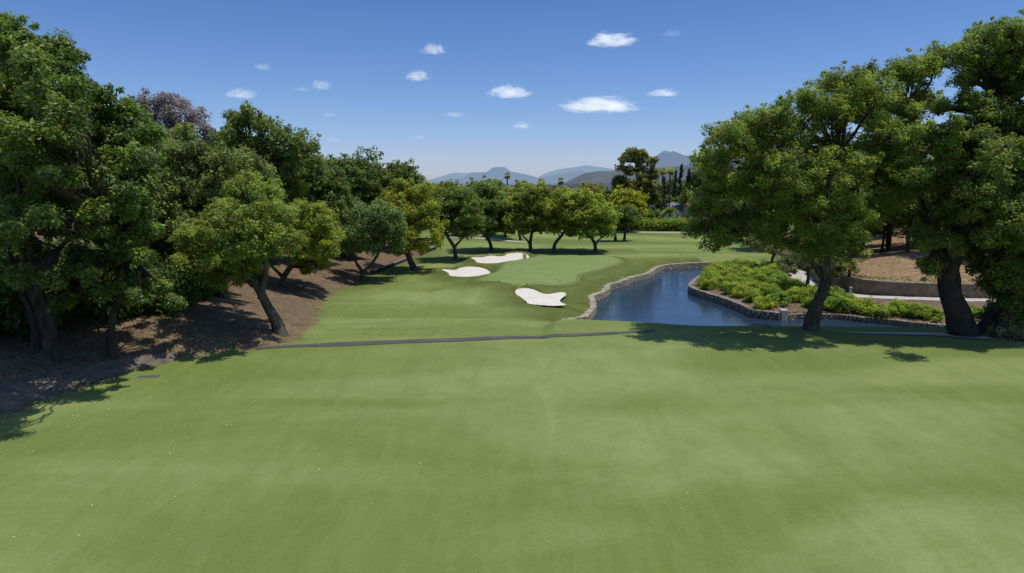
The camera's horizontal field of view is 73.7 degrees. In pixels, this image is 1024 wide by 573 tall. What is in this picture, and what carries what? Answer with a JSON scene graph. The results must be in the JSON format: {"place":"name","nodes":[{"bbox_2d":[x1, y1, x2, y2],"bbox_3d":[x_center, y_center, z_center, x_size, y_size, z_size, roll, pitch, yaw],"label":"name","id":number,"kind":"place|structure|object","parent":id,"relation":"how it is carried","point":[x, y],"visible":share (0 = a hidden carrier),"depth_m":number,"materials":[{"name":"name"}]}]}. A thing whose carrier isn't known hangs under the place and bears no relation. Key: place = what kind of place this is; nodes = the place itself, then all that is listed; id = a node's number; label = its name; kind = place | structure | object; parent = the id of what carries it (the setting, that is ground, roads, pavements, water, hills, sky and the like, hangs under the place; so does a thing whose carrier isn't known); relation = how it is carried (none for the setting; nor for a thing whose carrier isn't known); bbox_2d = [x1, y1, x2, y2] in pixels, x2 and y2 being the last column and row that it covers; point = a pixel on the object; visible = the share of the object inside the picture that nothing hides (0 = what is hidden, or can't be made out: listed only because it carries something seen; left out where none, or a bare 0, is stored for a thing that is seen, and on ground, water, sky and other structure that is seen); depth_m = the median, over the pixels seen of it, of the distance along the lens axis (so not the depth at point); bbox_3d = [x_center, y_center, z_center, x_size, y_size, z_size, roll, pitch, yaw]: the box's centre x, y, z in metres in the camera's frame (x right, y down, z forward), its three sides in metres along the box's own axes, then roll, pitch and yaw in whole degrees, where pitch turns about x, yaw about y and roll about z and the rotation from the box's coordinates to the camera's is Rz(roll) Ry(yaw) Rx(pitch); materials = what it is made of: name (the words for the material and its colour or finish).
{"place":"outdoors","nodes":[
{"label":"outdoors","id":0,"kind":"place"},
{"bbox_2d":[0,353,179,413],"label":"shaded path","id":1,"kind":"structure","parent":0,"point":[16,393],"depth_m":34.06,"materials":[{"name":"concrete"}]},
{"bbox_2d":[0,218,429,421],"bbox_3d":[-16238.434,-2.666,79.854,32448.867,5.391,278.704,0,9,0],"label":"bare soil bank","id":2,"kind":"structure","parent":0,"point":[238,320],"depth_m":42.46,"materials":[{"name":"soil"},{"name":"leaf litter"}]},
{"bbox_2d":[0,277,29,339],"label":"shrub","id":3,"kind":"object","parent":2,"relation":"on","point":[15,319],"visible":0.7,"depth_m":36.49,"materials":[{"name":"green plant"}]},
{"bbox_2d":[0,246,45,276],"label":"shrub","id":4,"kind":"object","parent":2,"relation":"on","point":[5,255],"visible":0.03,"depth_m":40.52,"materials":[{"name":"green plant"}]},
{"bbox_2d":[0,179,58,238],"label":"woodland tree","id":5,"kind":"object","parent":2,"relation":"on","point":[43,234],"visible":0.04,"depth_m":47.17,"materials":[{"name":"green plant"}]},
{"bbox_2d":[0,233,61,349],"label":"tree","id":6,"kind":"object","parent":2,"relation":"on","point":[41,320],"visible":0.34,"depth_m":36.50,"materials":[{"name":"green plant"}]},
{"bbox_2d":[0,9,114,361],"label":"laurel tree","id":7,"kind":"object","parent":2,"relation":"on","point":[46,83],"visible":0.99,"depth_m":29.28,"materials":[{"name":"green plant"}]},
{"bbox_2d":[44,248,95,317],"bbox_3d":[-26.925,-0.235,41.882,4.041,4.560,3.498,6,11,36],"label":"shrub","id":8,"kind":"object","parent":2,"relation":"on","point":[78,310],"visible":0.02,"depth_m":41.04,"materials":[{"name":"green plant"}]},
{"bbox_2d":[41,187,120,246],"bbox_3d":[-31.152,-4.676,49.543,6.702,9.720,7.550,8,12,44],"label":"woodland tree","id":9,"kind":"object","parent":2,"relation":"on","point":[84,240],"visible":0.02,"depth_m":49.12,"materials":[{"name":"green plant"}]},
{"bbox_2d":[45,237,140,324],"bbox_3d":[-25.462,-0.422,41.339,5.348,6.172,4.693,-2,9,-12],"label":"shrub","id":10,"kind":"object","parent":2,"relation":"on","point":[89,305],"visible":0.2,"depth_m":40.57,"materials":[{"name":"green plant"}]},
{"bbox_2d":[23,81,189,359],"bbox_3d":[-21.091,-3.207,35.952,7.228,15.054,16.508,-5,10,-30],"label":"laurel tree","id":11,"kind":"object","parent":2,"relation":"on","point":[122,156],"visible":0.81,"depth_m":33.73,"materials":[{"name":"green plant"}]},
{"bbox_2d":[101,273,155,317],"bbox_3d":[-23.865,0.454,43.098,4.030,3.768,4.020,-5,10,-30],"label":"shrub","id":12,"kind":"object","parent":2,"relation":"on","point":[138,306],"visible":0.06,"depth_m":42.30,"materials":[{"name":"green plant"}]},
{"bbox_2d":[102,117,192,201],"bbox_3d":[-34.286,-7.975,62.134,11.226,15.194,9.515,-1,9,-4],"label":"woodland tree","id":13,"kind":"object","parent":2,"relation":"on","point":[141,123],"visible":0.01,"depth_m":61.18,"materials":[{"name":"green plant"}]},
{"bbox_2d":[139,269,189,317],"bbox_3d":[-23.039,0.545,44.509,3.601,3.585,4.028,-4,9,-22],"label":"shrub","id":14,"kind":"object","parent":2,"relation":"on","point":[178,289],"visible":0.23,"depth_m":44.17,"materials":[{"name":"green plant"}]},
{"bbox_2d":[133,87,215,142],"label":"jacaranda tree","id":15,"kind":"object","parent":2,"relation":"on","point":[167,115],"visible":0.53,"depth_m":79.41,"materials":[{"name":"purple plant"}]},
{"bbox_2d":[150,252,204,304],"bbox_3d":[-23.566,-0.260,47.359,3.886,4.141,3.364,-2,9,-12],"label":"shrub","id":16,"kind":"object","parent":2,"relation":"on","point":[191,285],"visible":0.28,"depth_m":47.15,"materials":[{"name":"green plant"}]},
{"bbox_2d":[166,247,219,299],"bbox_3d":[-24.557,-0.776,51.446,4.688,4.362,5.342,4,9,24],"label":"shrub","id":17,"kind":"object","parent":2,"relation":"on","point":[207,292],"visible":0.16,"depth_m":51.46,"materials":[{"name":"green plant"}]},
{"bbox_2d":[137,121,276,297],"bbox_3d":[-24.178,-5.772,53.156,11.454,14.975,23.553,-4,9,-22],"label":"cork oak","id":18,"kind":"object","parent":2,"relation":"on","point":[200,185],"visible":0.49,"depth_m":50.59,"materials":[{"name":"green plant"}]},
{"bbox_2d":[166,158,310,336],"bbox_3d":[-17.377,-2.115,43.398,8.463,11.680,14.449,-4,9,-22],"label":"cork oak","id":19,"kind":"object","parent":2,"relation":"on","point":[255,231],"visible":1,"depth_m":40.72,"materials":[{"name":"green plant"}]},
{"bbox_2d":[201,100,331,281],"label":"oak tree","id":20,"kind":"object","parent":2,"relation":"on","point":[297,148],"visible":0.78,"depth_m":68.96,"materials":[{"name":"green plant"}]},
{"bbox_2d":[263,172,345,286],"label":"cork oak","id":21,"kind":"object","parent":2,"relation":"on","point":[316,222],"visible":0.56,"depth_m":68.11,"materials":[{"name":"green plant"}]},
{"bbox_2d":[287,151,356,266],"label":"oak tree","id":22,"kind":"object","parent":2,"relation":"on","point":[334,195],"visible":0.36,"depth_m":85.99,"materials":[{"name":"green plant"}]},
{"bbox_2d":[338,204,373,257],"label":"oak tree","id":23,"kind":"object","parent":2,"relation":"on","point":[345,222],"visible":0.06,"depth_m":96.49,"materials":[{"name":"green plant"}]},
{"bbox_2d":[322,145,392,249],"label":"oak tree","id":24,"kind":"object","parent":2,"relation":"on","point":[363,178],"visible":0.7,"depth_m":104.79,"materials":[{"name":"green plant"}]},
{"bbox_2d":[336,194,408,280],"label":"cork oak","id":25,"kind":"object","parent":2,"relation":"on","point":[384,213],"visible":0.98,"depth_m":81.50,"materials":[{"name":"green plant"}]},
{"bbox_2d":[379,158,428,203],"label":"oak tree","id":26,"kind":"object","parent":2,"relation":"on","point":[405,171],"visible":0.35,"depth_m":108.79,"materials":[{"name":"green plant"}]},
{"bbox_2d":[256,330,654,348],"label":"cart path","id":27,"kind":"structure","parent":0,"point":[423,340],"depth_m":43.80,"materials":[{"name":"concrete"}]},
{"bbox_2d":[0,190,1023,572],"bbox_3d":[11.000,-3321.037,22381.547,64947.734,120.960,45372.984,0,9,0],"label":"fairway","id":28,"kind":"structure","parent":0,"point":[800,450],"depth_m":25.81,"materials":[{"name":"plant"}]},
{"bbox_2d":[371,258,406,273],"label":"timber edging","id":29,"kind":"object","parent":28,"relation":"on","point":[382,268],"visible":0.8,"depth_m":95.90,"materials":[{"name":"grey wood"}]},
{"bbox_2d":[381,178,449,270],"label":"cork oak","id":30,"kind":"object","parent":28,"relation":"on","point":[405,193],"visible":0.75,"depth_m":90.30,"materials":[{"name":"green plant"}]},
{"bbox_2d":[439,178,458,191],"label":"oak tree","id":31,"kind":"object","parent":28,"relation":"on","point":[447,183],"visible":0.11,"depth_m":180.54,"materials":[{"name":"green plant"}]},
{"bbox_2d":[429,183,485,259],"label":"cork oak","id":32,"kind":"object","parent":28,"relation":"on","point":[465,205],"visible":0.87,"depth_m":102.99,"materials":[{"name":"green plant"}]},
{"bbox_2d":[442,267,489,276],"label":"sand bunker","id":33,"kind":"object","parent":28,"relation":"on","point":[468,271],"visible":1,"depth_m":89.32},
{"bbox_2d":[466,175,513,250],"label":"cork oak","id":34,"kind":"object","parent":28,"relation":"on","point":[494,203],"visible":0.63,"depth_m":116.19,"materials":[{"name":"green plant"}]},
{"bbox_2d":[470,253,528,262],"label":"sand bunker","id":35,"kind":"object","parent":28,"relation":"on","point":[500,259],"visible":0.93,"depth_m":104.08},
{"bbox_2d":[502,179,553,251],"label":"cork oak","id":36,"kind":"object","parent":28,"relation":"on","point":[528,200],"visible":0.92,"depth_m":115.30,"materials":[{"name":"green plant"}]},
{"bbox_2d":[515,288,565,305],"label":"sand bunker","id":37,"kind":"object","parent":28,"relation":"on","point":[531,296],"visible":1,"depth_m":70.45},
{"bbox_2d":[474,255,623,288],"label":"green fringe","id":38,"kind":"object","parent":28,"relation":"on","point":[577,278],"visible":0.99,"depth_m":83.12,"materials":[{"name":"green plant"}]},
{"bbox_2d":[479,255,619,285],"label":"putting green","id":39,"kind":"object","parent":28,"relation":"on","point":[552,270],"visible":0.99,"depth_m":89.45,"materials":[{"name":"green plant"}]},
{"bbox_2d":[538,184,599,251],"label":"cork oak","id":40,"kind":"object","parent":28,"relation":"on","point":[566,199],"visible":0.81,"depth_m":114.23,"materials":[{"name":"green plant"}]},
{"bbox_2d":[577,182,604,198],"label":"oak tree","id":41,"kind":"object","parent":28,"relation":"on","point":[593,188],"visible":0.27,"depth_m":176.69,"materials":[{"name":"green plant"}]},
{"bbox_2d":[559,192,623,252],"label":"cork oak","id":42,"kind":"object","parent":28,"relation":"on","point":[604,214],"visible":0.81,"depth_m":114.53,"materials":[{"name":"green plant"}]},
{"bbox_2d":[596,186,613,201],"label":"oak tree","id":43,"kind":"object","parent":28,"relation":"on","point":[606,192],"visible":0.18,"depth_m":168.99,"materials":[{"name":"green plant"}]},
{"bbox_2d":[607,185,649,231],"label":"golden tree","id":44,"kind":"object","parent":28,"relation":"on","point":[625,196],"visible":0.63,"depth_m":154.80,"materials":[{"name":"green plant"}]},
{"bbox_2d":[617,203,641,240],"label":"oak tree","id":45,"kind":"object","parent":28,"relation":"on","point":[629,217],"visible":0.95,"depth_m":135.87,"materials":[{"name":"green plant"}]},
{"bbox_2d":[610,147,663,218],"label":"eucalyptus tree","id":46,"kind":"object","parent":28,"relation":"on","point":[644,180],"visible":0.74,"depth_m":168.62,"materials":[{"name":"green plant"}]},
{"bbox_2d":[561,260,753,319],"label":"stone wall","id":47,"kind":"structure","parent":28,"relation":"on","point":[589,313],"depth_m":87.75,"materials":[{"name":"beige stone"}]},
{"bbox_2d":[661,176,666,219],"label":"cypress tree","id":48,"kind":"object","parent":28,"relation":"on","point":[664,193],"visible":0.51,"depth_m":177.99,"materials":[{"name":"green plant"}]},
{"bbox_2d":[618,216,711,230],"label":"garden hedge","id":49,"kind":"object","parent":28,"relation":"on","point":[664,224],"visible":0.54,"depth_m":160.94,"materials":[{"name":"green plant"}]},
{"bbox_2d":[657,207,680,219],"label":"date palm","id":50,"kind":"object","parent":28,"relation":"on","point":[668,210],"visible":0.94,"depth_m":166.84,"materials":[{"name":"green plant"}]},
{"bbox_2d":[666,167,674,216],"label":"fan palm","id":51,"kind":"object","parent":28,"relation":"on","point":[671,171],"visible":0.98,"depth_m":169.77,"materials":[{"name":"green plant"}]},
{"bbox_2d":[661,176,684,200],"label":"woodland tree","id":52,"kind":"object","parent":28,"relation":"on","point":[667,186],"visible":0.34,"depth_m":204.49,"materials":[{"name":"green plant"}]},
{"bbox_2d":[665,202,683,219],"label":"house","id":53,"kind":"structure","parent":28,"relation":"on","point":[679,207],"depth_m":181.60,"materials":[{"name":"white paint"}]},
{"bbox_2d":[672,170,678,200],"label":"cypress tree","id":54,"kind":"object","parent":28,"relation":"on","point":[675,188],"visible":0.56,"depth_m":185.71,"materials":[{"name":"green plant"}]},
{"bbox_2d":[677,163,683,200],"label":"cypress tree","id":55,"kind":"object","parent":28,"relation":"on","point":[680,187],"visible":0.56,"depth_m":187.51,"materials":[{"name":"green plant"}]},
{"bbox_2d":[673,187,695,203],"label":"leafy tree","id":56,"kind":"object","parent":28,"relation":"on","point":[682,198],"visible":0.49,"depth_m":179.76,"materials":[{"name":"green plant"}]},
{"bbox_2d":[684,168,692,191],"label":"cypress tree","id":57,"kind":"object","parent":28,"relation":"on","point":[688,177],"visible":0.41,"depth_m":197.44,"materials":[{"name":"green plant"}]},
{"bbox_2d":[688,275,779,320],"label":"stone wall","id":58,"kind":"structure","parent":28,"relation":"on","point":[745,309],"depth_m":71.21,"materials":[{"name":"grey stone"}]},
{"bbox_2d":[736,194,756,235],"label":"woodland tree","id":59,"kind":"object","parent":28,"relation":"on","point":[749,207],"visible":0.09,"depth_m":137.60,"materials":[{"name":"green plant"}]},
{"bbox_2d":[736,191,792,228],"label":"woodland tree","id":60,"kind":"object","parent":28,"relation":"on","point":[741,204],"visible":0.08,"depth_m":121.52,"materials":[{"name":"green plant"}]},
{"bbox_2d":[779,309,787,320],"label":"concrete pier","id":61,"kind":"structure","parent":28,"relation":"on","point":[783,314],"depth_m":65.19,"materials":[{"name":"grey concrete"}]},
{"bbox_2d":[680,40,953,330],"bbox_3d":[21.216,-6.285,45.919,20.530,19.765,14.525,0,9,0],"label":"oak tree","id":62,"kind":"object","parent":28,"relation":"on","point":[811,211],"visible":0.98,"depth_m":42.88,"materials":[{"name":"green plant"}]},
{"bbox_2d":[788,313,945,326],"bbox_3d":[36.017,3.670,63.038,20.248,1.254,2.644,3,9,22],"label":"stone edging","id":63,"kind":"object","parent":28,"relation":"on","point":[866,319],"visible":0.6,"depth_m":64.08,"materials":[{"name":"grey stone"}]},
{"bbox_2d":[809,265,991,298],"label":"retaining wall","id":64,"kind":"structure","parent":28,"relation":"on","point":[889,288],"depth_m":71.58,"materials":[{"name":"stone"}]},
{"bbox_2d":[883,8,1023,336],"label":"oak tree","id":65,"kind":"object","parent":28,"relation":"on","point":[975,160],"visible":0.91,"depth_m":41.90,"materials":[{"name":"green plant"}]},
{"bbox_2d":[963,222,1023,338],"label":"shrub","id":66,"kind":"object","parent":28,"relation":"on","point":[980,266],"visible":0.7,"depth_m":43.91,"materials":[{"name":"green plant"}]},
{"bbox_2d":[973,297,1020,328],"bbox_3d":[34.623,1.883,47.650,3.227,3.151,3.728,-6,10,-33],"label":"shrub","id":67,"kind":"object","parent":28,"relation":"on","point":[989,307],"visible":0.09,"depth_m":48.02,"materials":[{"name":"green plant"}]},
{"bbox_2d":[983,313,1023,340],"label":"shrub","id":68,"kind":"object","parent":28,"relation":"on","point":[1013,330],"visible":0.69,"depth_m":44.07,"materials":[{"name":"green plant"}]},
{"bbox_2d":[0,0,1023,179],"label":"sky","id":69,"kind":"structure","parent":0,"point":[536,88],"materials":[{"name":"blue"}]},
{"bbox_2d":[438,167,587,185],"bbox_3d":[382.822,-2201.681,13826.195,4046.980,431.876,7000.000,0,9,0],"label":"flat topped mountain","id":70,"kind":"structure","parent":0,"point":[497,173],"depth_m":12780.20,"materials":[{"name":"grey stone"}]},
{"bbox_2d":[427,165,619,184],"bbox_3d":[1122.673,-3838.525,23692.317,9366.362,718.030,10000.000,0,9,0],"label":"hazy ridge","id":71,"kind":"structure","parent":0,"point":[586,168],"depth_m":22790.44,"materials":[{"name":"stone"}]},
{"bbox_2d":[502,180,683,189],"bbox_3d":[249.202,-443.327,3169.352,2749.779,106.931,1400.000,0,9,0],"label":"valley hills","id":72,"kind":"structure","parent":0,"point":[608,185],"depth_m":3100.80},
{"bbox_2d":[564,163,760,183],"bbox_3d":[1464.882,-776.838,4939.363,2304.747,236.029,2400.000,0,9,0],"label":"dark hill","id":73,"kind":"structure","parent":0,"point":[600,176],"depth_m":4701.44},
{"bbox_2d":[645,151,740,167],"bbox_3d":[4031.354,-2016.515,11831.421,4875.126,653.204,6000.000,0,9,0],"label":"twin peaked mountain","id":74,"kind":"structure","parent":0,"point":[670,159],"depth_m":11183.41,"materials":[{"name":"stone"}]},
{"bbox_2d":[591,267,901,326],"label":"pond water","id":75,"kind":"structure","parent":0,"point":[664,296],"depth_m":72.13,"materials":[{"name":"blue liquid"}]},
{"bbox_2d":[694,260,988,323],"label":"planting bed","id":76,"kind":"object","parent":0,"point":[794,306],"visible":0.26,"depth_m":67.07,"materials":[{"name":"soil"}]},
{"bbox_2d":[699,278,721,289],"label":"shrub","id":77,"kind":"object","parent":76,"relation":"on","point":[709,284],"visible":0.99,"depth_m":78.89,"materials":[{"name":"green plant"}]},
{"bbox_2d":[723,282,739,294],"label":"shrub","id":78,"kind":"object","parent":76,"relation":"on","point":[728,287],"visible":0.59,"depth_m":75.17,"materials":[{"name":"green plant"}]},
{"bbox_2d":[730,284,754,297],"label":"shrub","id":79,"kind":"object","parent":76,"relation":"on","point":[738,291],"visible":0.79,"depth_m":73.20,"materials":[{"name":"green plant"}]},
{"bbox_2d":[743,289,765,302],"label":"shrub","id":80,"kind":"object","parent":76,"relation":"on","point":[749,296],"visible":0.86,"depth_m":70.42,"materials":[{"name":"green plant"}]},
{"bbox_2d":[745,280,764,293],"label":"shrub","id":81,"kind":"object","parent":76,"relation":"on","point":[755,285],"visible":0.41,"depth_m":74.54,"materials":[{"name":"green plant"}]},
{"bbox_2d":[751,273,771,282],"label":"shrub","id":82,"kind":"object","parent":76,"relation":"on","point":[760,277],"visible":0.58,"depth_m":80.90,"materials":[{"name":"green plant"}]},
{"bbox_2d":[752,294,778,309],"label":"shrub","id":83,"kind":"object","parent":76,"relation":"on","point":[760,302],"visible":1,"depth_m":66.76,"materials":[{"name":"green plant"}]},
{"bbox_2d":[745,234,790,264],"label":"olive tree","id":84,"kind":"object","parent":76,"relation":"on","point":[756,245],"visible":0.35,"depth_m":92.82,"materials":[{"name":"green plant"}]},
{"bbox_2d":[757,285,780,296],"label":"shrub","id":85,"kind":"object","parent":76,"relation":"on","point":[766,290],"visible":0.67,"depth_m":70.75,"materials":[{"name":"green plant"}]},
{"bbox_2d":[766,291,791,305],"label":"shrub","id":86,"kind":"object","parent":76,"relation":"on","point":[783,298],"visible":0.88,"depth_m":68.15,"materials":[{"name":"green plant"}]},
{"bbox_2d":[782,286,809,302],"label":"shrub","id":87,"kind":"object","parent":76,"relation":"on","point":[802,294],"visible":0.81,"depth_m":68.88,"materials":[{"name":"green plant"}]},
{"bbox_2d":[773,234,846,286],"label":"olive tree","id":88,"kind":"object","parent":76,"relation":"on","point":[791,259],"visible":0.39,"depth_m":73.41,"materials":[{"name":"green plant"}]},
{"bbox_2d":[825,290,852,309],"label":"shrub","id":89,"kind":"object","parent":76,"relation":"on","point":[840,299],"visible":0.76,"depth_m":66.19,"materials":[{"name":"green plant"}]},
{"bbox_2d":[829,300,853,312],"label":"shrub","id":90,"kind":"object","parent":76,"relation":"on","point":[847,308],"visible":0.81,"depth_m":65.95,"materials":[{"name":"green plant"}]},
{"bbox_2d":[850,295,881,314],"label":"shrub","id":91,"kind":"object","parent":76,"relation":"on","point":[856,302],"visible":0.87,"depth_m":65.43,"materials":[{"name":"green plant"}]},
{"bbox_2d":[866,307,890,318],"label":"shrub","id":92,"kind":"object","parent":76,"relation":"on","point":[875,312],"visible":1,"depth_m":63.93,"materials":[{"name":"green plant"}]},
{"bbox_2d":[882,298,912,317],"bbox_3d":[36.529,1.942,64.546,2.691,1.916,3.066,-7,11,-40],"label":"shrub","id":93,"kind":"object","parent":76,"relation":"on","point":[894,306],"visible":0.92,"depth_m":64.16,"materials":[{"name":"green plant"}]},
{"bbox_2d":[907,302,931,317],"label":"shrub","id":94,"kind":"object","parent":76,"relation":"on","point":[916,309],"visible":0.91,"depth_m":63.04,"materials":[{"name":"green plant"}]},
{"bbox_2d":[921,307,943,321],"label":"shrub","id":95,"kind":"object","parent":76,"relation":"on","point":[937,313],"visible":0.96,"depth_m":62.35,"materials":[{"name":"green plant"}]},
{"bbox_2d":[780,229,984,283],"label":"mulched slope","id":96,"kind":"structure","parent":0,"point":[896,260],"depth_m":80.02,"materials":[{"name":"soil"}]},
{"bbox_2d":[831,230,873,278],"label":"olive tree","id":97,"kind":"object","parent":96,"relation":"on","point":[843,267],"visible":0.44,"depth_m":73.97,"materials":[{"name":"green plant"}]},
{"bbox_2d":[850,190,892,250],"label":"woodland tree","id":98,"kind":"object","parent":96,"relation":"on","point":[872,231],"visible":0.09,"depth_m":87.15,"materials":[{"name":"green plant"}]},
{"bbox_2d":[873,208,905,251],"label":"woodland tree","id":99,"kind":"object","parent":96,"relation":"on","point":[887,225],"visible":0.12,"depth_m":91.45,"materials":[{"name":"green plant"}]},
{"bbox_2d":[882,196,923,251],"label":"woodland tree","id":100,"kind":"object","parent":96,"relation":"on","point":[911,217],"visible":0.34,"depth_m":85.20,"materials":[{"name":"green plant"}]},
{"bbox_2d":[840,272,979,283],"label":"lavender hedge","id":101,"kind":"object","parent":96,"relation":"on","point":[879,278],"visible":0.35,"depth_m":72.53,"materials":[{"name":"green plant"}]},
{"bbox_2d":[854,118,975,245],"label":"oak tree","id":102,"kind":"object","parent":96,"relation":"on","point":[903,230],"visible":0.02,"depth_m":96.91,"materials":[{"name":"green plant"}]},
{"bbox_2d":[912,192,954,233],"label":"woodland tree","id":103,"kind":"object","parent":96,"relation":"on","point":[946,228],"visible":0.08,"depth_m":82.14,"materials":[{"name":"green plant"}]},
{"bbox_2d":[788,270,994,301],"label":"garden path","id":104,"kind":"structure","parent":0,"point":[801,275],"depth_m":71.01,"materials":[{"name":"concrete"}]},
{"bbox_2d":[847,332,1016,339],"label":"crest path","id":105,"kind":"structure","parent":0,"point":[943,334],"depth_m":46.15,"materials":[{"name":"concrete"}]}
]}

